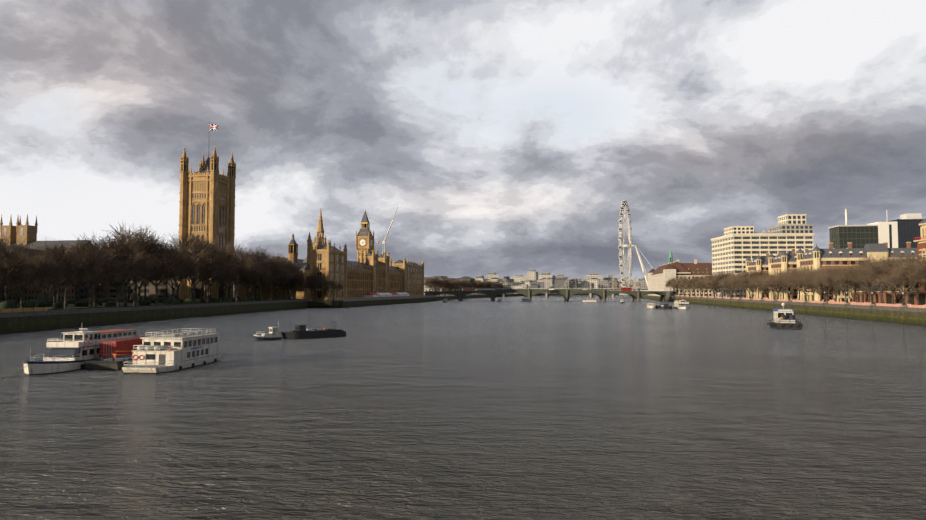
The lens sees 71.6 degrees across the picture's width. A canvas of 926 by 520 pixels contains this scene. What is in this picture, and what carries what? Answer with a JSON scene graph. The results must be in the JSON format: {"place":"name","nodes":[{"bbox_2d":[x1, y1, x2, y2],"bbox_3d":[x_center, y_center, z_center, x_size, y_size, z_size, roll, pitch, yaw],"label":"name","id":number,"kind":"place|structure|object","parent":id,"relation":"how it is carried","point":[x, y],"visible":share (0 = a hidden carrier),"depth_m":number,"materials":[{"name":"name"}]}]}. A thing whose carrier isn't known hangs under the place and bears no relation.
{"place":"outdoors","nodes":[
{"label":"outdoors","id":0,"kind":"place"},
{"bbox_2d":[178,121,235,301],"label":"tower","id":1,"kind":"structure","parent":0,"point":[207,205],"depth_m":411.32,"materials":[{"name":"brown stone"}]},
{"bbox_2d":[0,293,618,333],"bbox_3d":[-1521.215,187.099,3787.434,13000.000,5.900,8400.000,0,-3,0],"label":"bank land","id":2,"kind":"structure","parent":0,"point":[9,325],"depth_m":256.45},
{"bbox_2d":[0,214,91,252],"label":"abbey building","id":3,"kind":"structure","parent":2,"relation":"on","point":[26,232],"depth_m":540.42,"materials":[{"name":"stone"}]},
{"bbox_2d":[0,248,177,302],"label":"buildings","id":4,"kind":"structure","parent":2,"relation":"on","point":[107,291],"depth_m":453.75,"materials":[{"name":"brown brick"}]},
{"bbox_2d":[86,233,157,305],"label":"garden plane","id":5,"kind":"object","parent":2,"relation":"on","point":[134,256],"visible":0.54,"depth_m":235.47,"materials":[{"name":"brown plant"}]},
{"bbox_2d":[0,296,307,317],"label":"victoria tower gardens","id":6,"kind":"object","parent":2,"relation":"on","point":[10,308],"visible":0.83,"depth_m":273.18,"materials":[{"name":"green plant"}]},
{"bbox_2d":[0,275,30,305],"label":"tree","id":7,"kind":"object","parent":6,"relation":"on","point":[16,300],"visible":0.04,"depth_m":280.78,"materials":[{"name":"brown plant"}]},
{"bbox_2d":[0,255,37,307],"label":"garden plane","id":8,"kind":"object","parent":6,"relation":"on","point":[16,285],"visible":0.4,"depth_m":216.16,"materials":[{"name":"brown plant"}]},
{"bbox_2d":[0,236,38,288],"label":"garden plane","id":9,"kind":"object","parent":6,"relation":"on","point":[10,258],"visible":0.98,"depth_m":184.89,"materials":[{"name":"brown plant"}]},
{"bbox_2d":[0,231,40,301],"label":"garden plane","id":10,"kind":"object","parent":6,"relation":"on","point":[25,252],"visible":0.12,"depth_m":244.93,"materials":[{"name":"brown plant"}]},
{"bbox_2d":[0,249,67,307],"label":"garden plane","id":11,"kind":"object","parent":6,"relation":"on","point":[44,271],"visible":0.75,"depth_m":194.23,"materials":[{"name":"brown plant"}]},
{"bbox_2d":[32,273,79,301],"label":"tree","id":12,"kind":"object","parent":6,"relation":"on","point":[71,281],"visible":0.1,"depth_m":264.84,"materials":[{"name":"brown plant"}]},
{"bbox_2d":[22,239,91,308],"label":"garden plane","id":13,"kind":"object","parent":6,"relation":"on","point":[56,249],"visible":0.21,"depth_m":237.58,"materials":[{"name":"brown plant"}]},
{"bbox_2d":[31,249,94,308],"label":"garden plane","id":14,"kind":"object","parent":6,"relation":"on","point":[70,263],"visible":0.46,"depth_m":209.15,"materials":[{"name":"brown plant"}]},
{"bbox_2d":[68,239,119,298],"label":"garden plane","id":15,"kind":"object","parent":6,"relation":"on","point":[85,290],"depth_m":341.50,"materials":[{"name":"brown plant"}]},
{"bbox_2d":[65,243,128,306],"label":"garden plane","id":16,"kind":"object","parent":6,"relation":"on","point":[99,263],"visible":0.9,"depth_m":223.65,"materials":[{"name":"brown plant"}]},
{"bbox_2d":[66,233,128,305],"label":"garden plane","id":17,"kind":"object","parent":6,"relation":"on","point":[100,303],"visible":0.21,"depth_m":305.53,"materials":[{"name":"brown plant"}]},
{"bbox_2d":[64,250,131,306],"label":"garden plane","id":18,"kind":"object","parent":6,"relation":"on","point":[95,297],"visible":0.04,"depth_m":256.81,"materials":[{"name":"brown plant"}]},
{"bbox_2d":[108,245,158,305],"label":"garden plane","id":19,"kind":"object","parent":6,"relation":"on","point":[125,292],"visible":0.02,"depth_m":274.19,"materials":[{"name":"brown plant"}]},
{"bbox_2d":[118,277,149,302],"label":"tree","id":20,"kind":"object","parent":6,"relation":"on","point":[129,287],"visible":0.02,"depth_m":376.95,"materials":[{"name":"brown plant"}]},
{"bbox_2d":[97,222,188,305],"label":"garden plane","id":21,"kind":"object","parent":6,"relation":"on","point":[163,262],"visible":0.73,"depth_m":249.87,"materials":[{"name":"brown plant"}]},
{"bbox_2d":[128,272,165,304],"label":"tree","id":22,"kind":"object","parent":6,"relation":"on","point":[139,291],"visible":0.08,"depth_m":293.01,"materials":[{"name":"brown plant"}]},
{"bbox_2d":[122,236,191,304],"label":"garden plane","id":23,"kind":"object","parent":6,"relation":"on","point":[184,258],"visible":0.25,"depth_m":264.01,"materials":[{"name":"brown plant"}]},
{"bbox_2d":[160,243,177,299],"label":"tree","id":24,"kind":"object","parent":6,"relation":"on","point":[166,292],"depth_m":367.04,"materials":[{"name":"brown plant"}]},
{"bbox_2d":[146,256,203,303],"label":"garden plane","id":25,"kind":"object","parent":6,"relation":"on","point":[190,272],"visible":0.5,"depth_m":274.15,"materials":[{"name":"brown plant"}]},
{"bbox_2d":[160,253,199,299],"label":"garden plane","id":26,"kind":"object","parent":6,"relation":"on","point":[177,286],"visible":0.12,"depth_m":313.27,"materials":[{"name":"brown plant"}]},
{"bbox_2d":[173,242,208,301],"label":"garden plane","id":27,"kind":"object","parent":6,"relation":"on","point":[202,291],"depth_m":385.10,"materials":[{"name":"brown plant"}]},
{"bbox_2d":[163,232,230,302],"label":"garden plane","id":28,"kind":"object","parent":6,"relation":"on","point":[201,254],"visible":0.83,"depth_m":292.19,"materials":[{"name":"brown plant"}]},
{"bbox_2d":[176,256,219,297],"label":"tree","id":29,"kind":"object","parent":6,"relation":"on","point":[205,280],"visible":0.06,"depth_m":330.93,"materials":[{"name":"brown plant"}]},
{"bbox_2d":[185,274,213,296],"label":"tree","id":30,"kind":"object","parent":6,"relation":"on","point":[210,285],"visible":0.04,"depth_m":364.63,"materials":[{"name":"brown plant"}]},
{"bbox_2d":[182,234,239,302],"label":"garden plane","id":31,"kind":"object","parent":6,"relation":"on","point":[231,258],"visible":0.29,"depth_m":310.59,"materials":[{"name":"brown plant"}]},
{"bbox_2d":[183,243,238,302],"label":"garden plane","id":32,"kind":"object","parent":6,"relation":"on","point":[205,297],"visible":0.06,"depth_m":347.38,"materials":[{"name":"brown plant"}]},
{"bbox_2d":[215,258,252,297],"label":"tree","id":33,"kind":"object","parent":6,"relation":"on","point":[244,279],"visible":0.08,"depth_m":380.88,"materials":[{"name":"brown plant"}]},
{"bbox_2d":[225,261,273,300],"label":"garden plane","id":34,"kind":"object","parent":6,"relation":"on","point":[262,272],"visible":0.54,"depth_m":352.68,"materials":[{"name":"brown plant"}]},
{"bbox_2d":[238,246,261,295],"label":"tree","id":35,"kind":"object","parent":6,"relation":"on","point":[242,262],"visible":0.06,"depth_m":400.42,"materials":[{"name":"brown plant"}]},
{"bbox_2d":[240,267,281,298],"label":"tree","id":36,"kind":"object","parent":6,"relation":"on","point":[254,283],"visible":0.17,"depth_m":397.40,"materials":[{"name":"brown plant"}]},
{"bbox_2d":[240,246,289,299],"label":"garden plane","id":37,"kind":"object","parent":6,"relation":"on","point":[277,271],"visible":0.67,"depth_m":371.72,"materials":[{"name":"brown plant"}]},
{"bbox_2d":[262,260,293,299],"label":"tree","id":38,"kind":"object","parent":6,"relation":"on","point":[284,276],"visible":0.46,"depth_m":382.13,"materials":[{"name":"brown plant"}]},
{"bbox_2d":[262,252,303,299],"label":"garden plane","id":39,"kind":"object","parent":6,"relation":"on","point":[294,270],"visible":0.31,"depth_m":397.05,"materials":[{"name":"brown plant"}]},
{"bbox_2d":[271,271,304,299],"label":"tree","id":40,"kind":"object","parent":6,"relation":"on","point":[293,283],"visible":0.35,"depth_m":406.72,"materials":[{"name":"brown plant"}]},
{"bbox_2d":[273,262,302,298],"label":"tree","id":41,"kind":"object","parent":6,"relation":"on","point":[288,282],"visible":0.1,"depth_m":409.79,"materials":[{"name":"brown plant"}]},
{"bbox_2d":[289,261,307,298],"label":"tree","id":42,"kind":"object","parent":6,"relation":"on","point":[299,277],"visible":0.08,"depth_m":421.94,"materials":[{"name":"brown plant"}]},
{"bbox_2d":[208,239,266,300],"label":"garden plane","id":43,"kind":"object","parent":2,"relation":"on","point":[250,264],"visible":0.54,"depth_m":336.96,"materials":[{"name":"brown plant"}]},
{"bbox_2d":[303,274,321,300],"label":"tree","id":44,"kind":"object","parent":2,"relation":"on","point":[311,285],"visible":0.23,"depth_m":426.15,"materials":[{"name":"brown plant"}]},
{"bbox_2d":[301,273,330,301],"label":"tree","id":45,"kind":"object","parent":2,"relation":"on","point":[313,280],"visible":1,"depth_m":414.85,"materials":[{"name":"brown plant"}]},
{"bbox_2d":[324,279,344,300],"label":"tree","id":46,"kind":"object","parent":2,"relation":"on","point":[334,283],"visible":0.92,"depth_m":427.39,"materials":[{"name":"brown plant"}]},
{"bbox_2d":[234,208,436,301],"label":"palace of westminster","id":47,"kind":"structure","parent":2,"relation":"on","point":[370,276],"depth_m":489.03,"materials":[{"name":"stone"}]},
{"bbox_2d":[356,210,373,261],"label":"clock tower","id":48,"kind":"structure","parent":2,"relation":"on","point":[364,238],"depth_m":681.64,"materials":[{"name":"stone"}]},
{"bbox_2d":[376,208,397,252],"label":"tower crane","id":49,"kind":"object","parent":2,"relation":"on","point":[382,242],"visible":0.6,"depth_m":761.44,"materials":[{"name":"white paint"}]},
{"bbox_2d":[424,276,438,289],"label":"tree","id":50,"kind":"object","parent":2,"relation":"on","point":[430,281],"visible":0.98,"depth_m":742.73,"materials":[{"name":"brown plant"}]},
{"bbox_2d":[440,277,453,295],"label":"tree","id":51,"kind":"object","parent":2,"relation":"on","point":[447,281],"visible":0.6,"depth_m":801.08,"materials":[{"name":"brown plant"}]},
{"bbox_2d":[424,270,646,293],"bbox_3d":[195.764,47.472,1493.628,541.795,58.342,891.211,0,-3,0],"label":"distant city buildings","id":52,"kind":"structure","parent":2,"relation":"on","point":[533,279],"depth_m":1402.95,"materials":[{"name":"grey"}]},
{"bbox_2d":[424,284,675,301],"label":"bridge","id":53,"kind":"structure","parent":2,"relation":"on","point":[567,293],"depth_m":680.57,"materials":[{"name":"green paint"}]},
{"bbox_2d":[0,295,925,519],"bbox_3d":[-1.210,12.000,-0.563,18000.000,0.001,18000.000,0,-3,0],"label":"river water","id":54,"kind":"structure","parent":0,"point":[558,407],"depth_m":59.14,"materials":[{"name":"grey liquid"}]},
{"bbox_2d":[23,328,141,374],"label":"river cruiser","id":55,"kind":"object","parent":54,"relation":"in","point":[76,347],"visible":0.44,"depth_m":96.96,"materials":[{"name":"white metal"}]},
{"bbox_2d":[83,336,149,370],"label":"boat","id":56,"kind":"object","parent":54,"relation":"on","point":[116,355],"visible":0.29,"depth_m":99.39,"materials":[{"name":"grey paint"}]},
{"bbox_2d":[122,329,219,373],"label":"river cruiser","id":57,"kind":"object","parent":54,"relation":"in","point":[167,353],"visible":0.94,"depth_m":97.43,"materials":[{"name":"white metal"}]},
{"bbox_2d":[254,327,281,340],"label":"moored launch","id":58,"kind":"object","parent":54,"relation":"on","point":[272,334],"visible":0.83,"depth_m":154.30,"materials":[{"name":"white"}]},
{"bbox_2d":[281,321,345,338],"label":"work barge","id":59,"kind":"object","parent":54,"relation":"on","point":[300,332],"visible":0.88,"depth_m":159.64,"materials":[{"name":"grey paint"}]},
{"bbox_2d":[491,275,647,296],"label":"bridge","id":60,"kind":"structure","parent":54,"relation":"in","point":[590,288],"depth_m":1075.37,"materials":[{"name":"grey paint"}]},
{"bbox_2d":[647,303,655,308],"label":"moored launch","id":61,"kind":"object","parent":54,"relation":"on","point":[650,305],"visible":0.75,"depth_m":413.92,"materials":[{"name":"white metal"}]},
{"bbox_2d":[655,304,671,308],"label":"moored barge","id":62,"kind":"object","parent":54,"relation":"on","point":[665,306],"visible":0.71,"depth_m":403.69,"materials":[{"name":"grey paint"}]},
{"bbox_2d":[674,300,689,308],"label":"river cruiser","id":63,"kind":"object","parent":54,"relation":"in","point":[681,304],"visible":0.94,"depth_m":404.23,"materials":[{"name":"white"}]},
{"bbox_2d":[767,303,802,329],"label":"workboat","id":64,"kind":"object","parent":54,"relation":"on","point":[784,319],"visible":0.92,"depth_m":197.46,"materials":[{"name":"white metal"}]},
{"bbox_2d":[0,0,925,280],"label":"sky","id":65,"kind":"structure","parent":0,"point":[514,135],"materials":[{"name":"grey"}]},
{"bbox_2d":[349,253,649,295],"bbox_3d":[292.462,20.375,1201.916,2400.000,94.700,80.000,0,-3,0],"label":"trees","id":66,"kind":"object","parent":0,"point":[549,278],"depth_m":1239.68,"materials":[{"name":"brown plant"}]},
{"bbox_2d":[648,247,712,296],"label":"county hall building","id":67,"kind":"structure","parent":0,"point":[659,277],"depth_m":745.07,"materials":[{"name":"beige stone"}]},
{"bbox_2d":[711,214,814,297],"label":"office building","id":68,"kind":"structure","parent":0,"point":[734,248],"depth_m":562.52,"materials":[{"name":"beige concrete"}]},
{"bbox_2d":[641,290,925,325],"bbox_3d":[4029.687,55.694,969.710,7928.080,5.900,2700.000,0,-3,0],"label":"embankment wall","id":69,"kind":"structure","parent":0,"point":[921,315],"depth_m":283.87,"materials":[{"name":"stone"}]},
{"bbox_2d":[618,200,652,294],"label":"ferris wheel","id":70,"kind":"object","parent":69,"relation":"on","point":[629,236],"visible":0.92,"depth_m":969.02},
{"bbox_2d":[682,276,699,295],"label":"tree","id":71,"kind":"object","parent":69,"relation":"on","point":[689,282],"visible":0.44,"depth_m":587.99,"materials":[{"name":"brown plant"}]},
{"bbox_2d":[695,273,714,289],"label":"tree","id":72,"kind":"object","parent":69,"relation":"on","point":[699,284],"visible":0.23,"depth_m":539.76,"materials":[{"name":"brown plant"}]},
{"bbox_2d":[704,272,725,295],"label":"tree","id":73,"kind":"object","parent":69,"relation":"on","point":[710,277],"visible":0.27,"depth_m":511.82,"materials":[{"name":"brown plant"}]},
{"bbox_2d":[708,276,725,296],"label":"tree","id":74,"kind":"object","parent":69,"relation":"on","point":[717,286],"visible":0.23,"depth_m":500.77,"materials":[{"name":"brown plant"}]},
{"bbox_2d":[708,271,732,296],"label":"tree","id":75,"kind":"object","parent":69,"relation":"on","point":[718,280],"visible":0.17,"depth_m":490.05,"materials":[{"name":"brown plant"}]},
{"bbox_2d":[713,271,736,296],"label":"tree","id":76,"kind":"object","parent":69,"relation":"on","point":[720,277],"visible":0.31,"depth_m":480.58,"materials":[{"name":"brown plant"}]},
{"bbox_2d":[718,273,734,296],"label":"tree","id":77,"kind":"object","parent":69,"relation":"on","point":[724,284],"visible":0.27,"depth_m":469.55,"materials":[{"name":"brown plant"}]},
{"bbox_2d":[722,274,737,296],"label":"tree","id":78,"kind":"object","parent":69,"relation":"on","point":[730,277],"visible":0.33,"depth_m":461.50,"materials":[{"name":"brown plant"}]},
{"bbox_2d":[725,274,746,295],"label":"tree","id":79,"kind":"object","parent":69,"relation":"on","point":[740,290],"visible":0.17,"depth_m":450.11,"materials":[{"name":"brown plant"}]},
{"bbox_2d":[729,269,756,297],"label":"tree","id":80,"kind":"object","parent":69,"relation":"on","point":[742,274],"visible":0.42,"depth_m":439.08,"materials":[{"name":"brown plant"}]},
{"bbox_2d":[736,281,757,297],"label":"tree","id":81,"kind":"object","parent":69,"relation":"on","point":[740,286],"visible":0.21,"depth_m":429.53,"materials":[{"name":"brown plant"}]},
{"bbox_2d":[737,273,761,297],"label":"tree","id":82,"kind":"object","parent":69,"relation":"on","point":[743,281],"visible":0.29,"depth_m":421.49,"materials":[{"name":"brown plant"}]},
{"bbox_2d":[746,268,771,297],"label":"tree","id":83,"kind":"object","parent":69,"relation":"on","point":[758,273],"visible":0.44,"depth_m":409.65,"materials":[{"name":"brown plant"}]},
{"bbox_2d":[744,274,774,296],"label":"tree","id":84,"kind":"object","parent":69,"relation":"on","point":[752,283],"visible":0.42,"depth_m":401.44,"materials":[{"name":"brown plant"}]},
{"bbox_2d":[754,270,775,298],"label":"tree","id":85,"kind":"object","parent":69,"relation":"on","point":[758,284],"visible":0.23,"depth_m":392.21,"materials":[{"name":"brown plant"}]},
{"bbox_2d":[759,272,776,298],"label":"tree","id":86,"kind":"object","parent":69,"relation":"on","point":[767,285],"visible":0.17,"depth_m":384.20,"materials":[{"name":"brown plant"}]},
{"bbox_2d":[763,269,787,298],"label":"tree","id":87,"kind":"object","parent":69,"relation":"on","point":[775,282],"visible":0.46,"depth_m":365.75,"materials":[{"name":"brown plant"}]},
{"bbox_2d":[762,275,793,298],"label":"tree","id":88,"kind":"object","parent":69,"relation":"on","point":[773,286],"visible":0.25,"depth_m":375.25,"materials":[{"name":"brown plant"}]},
{"bbox_2d":[775,266,794,299],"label":"tree","id":89,"kind":"object","parent":69,"relation":"on","point":[779,280],"visible":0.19,"depth_m":356.76,"materials":[{"name":"brown plant"}]},
{"bbox_2d":[778,264,816,299],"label":"tree","id":90,"kind":"object","parent":69,"relation":"on","point":[792,273],"visible":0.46,"depth_m":344.41,"materials":[{"name":"brown plant"}]},
{"bbox_2d":[787,269,812,299],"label":"tree","id":91,"kind":"object","parent":69,"relation":"on","point":[798,281],"visible":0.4,"depth_m":335.32,"materials":[{"name":"brown plant"}]},
{"bbox_2d":[796,269,822,300],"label":"tree","id":92,"kind":"object","parent":69,"relation":"on","point":[801,276],"visible":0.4,"depth_m":327.77,"materials":[{"name":"brown plant"}]},
{"bbox_2d":[799,265,830,300],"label":"tree","id":93,"kind":"object","parent":69,"relation":"on","point":[813,276],"visible":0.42,"depth_m":316.78,"materials":[{"name":"brown plant"}]},
{"bbox_2d":[813,281,838,298],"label":"tree","id":94,"kind":"object","parent":69,"relation":"on","point":[826,288],"visible":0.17,"depth_m":327.44,"materials":[{"name":"brown plant"}]},
{"bbox_2d":[811,267,841,300],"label":"tree","id":95,"kind":"object","parent":69,"relation":"on","point":[818,278],"visible":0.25,"depth_m":308.12,"materials":[{"name":"brown plant"}]},
{"bbox_2d":[817,262,847,301],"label":"tree","id":96,"kind":"object","parent":69,"relation":"on","point":[823,275],"visible":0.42,"depth_m":297.72,"materials":[{"name":"brown plant"}]},
{"bbox_2d":[745,242,925,304],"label":"st thomas pavilions","id":97,"kind":"object","parent":69,"relation":"on","point":[808,258],"visible":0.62,"depth_m":347.70,"materials":[{"name":"beige stone"}]},
{"bbox_2d":[829,267,862,301],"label":"tree","id":98,"kind":"object","parent":69,"relation":"on","point":[833,278],"visible":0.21,"depth_m":289.05,"materials":[{"name":"brown plant"}]},
{"bbox_2d":[832,263,873,301],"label":"tree","id":99,"kind":"object","parent":69,"relation":"on","point":[846,281],"visible":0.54,"depth_m":278.81,"materials":[{"name":"brown plant"}]},
{"bbox_2d":[842,254,887,301],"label":"tree","id":100,"kind":"object","parent":69,"relation":"on","point":[851,271],"visible":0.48,"depth_m":270.50,"materials":[{"name":"brown plant"}]},
{"bbox_2d":[853,255,903,302],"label":"tree","id":101,"kind":"object","parent":69,"relation":"on","point":[870,279],"visible":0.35,"depth_m":258.83,"materials":[{"name":"brown plant"}]},
{"bbox_2d":[863,252,920,303],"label":"tree","id":102,"kind":"object","parent":69,"relation":"on","point":[883,266],"visible":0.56,"depth_m":250.45,"materials":[{"name":"brown plant"}]},
{"bbox_2d":[869,261,923,302],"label":"tree","id":103,"kind":"object","parent":69,"relation":"on","point":[888,284],"visible":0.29,"depth_m":242.24,"materials":[{"name":"brown plant"}]},
{"bbox_2d":[886,256,925,304],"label":"tree","id":104,"kind":"object","parent":69,"relation":"on","point":[903,272],"visible":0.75,"depth_m":232.72,"materials":[{"name":"brown plant"}]},
{"bbox_2d":[887,251,925,303],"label":"tree","id":105,"kind":"object","parent":69,"relation":"on","point":[910,260],"visible":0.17,"depth_m":265.90,"materials":[{"name":"brown plant"}]},
{"bbox_2d":[906,253,925,290],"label":"tree","id":106,"kind":"object","parent":69,"relation":"on","point":[919,271],"visible":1,"depth_m":223.15,"materials":[{"name":"brown plant"}]},
{"bbox_2d":[828,209,923,248],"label":"office building","id":107,"kind":"structure","parent":0,"point":[901,231],"depth_m":454.72,"materials":[{"name":"black glass"}]},
{"bbox_2d":[913,218,925,290],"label":"building","id":108,"kind":"structure","parent":0,"point":[921,245],"depth_m":304.38,"materials":[{"name":"beige stone"}]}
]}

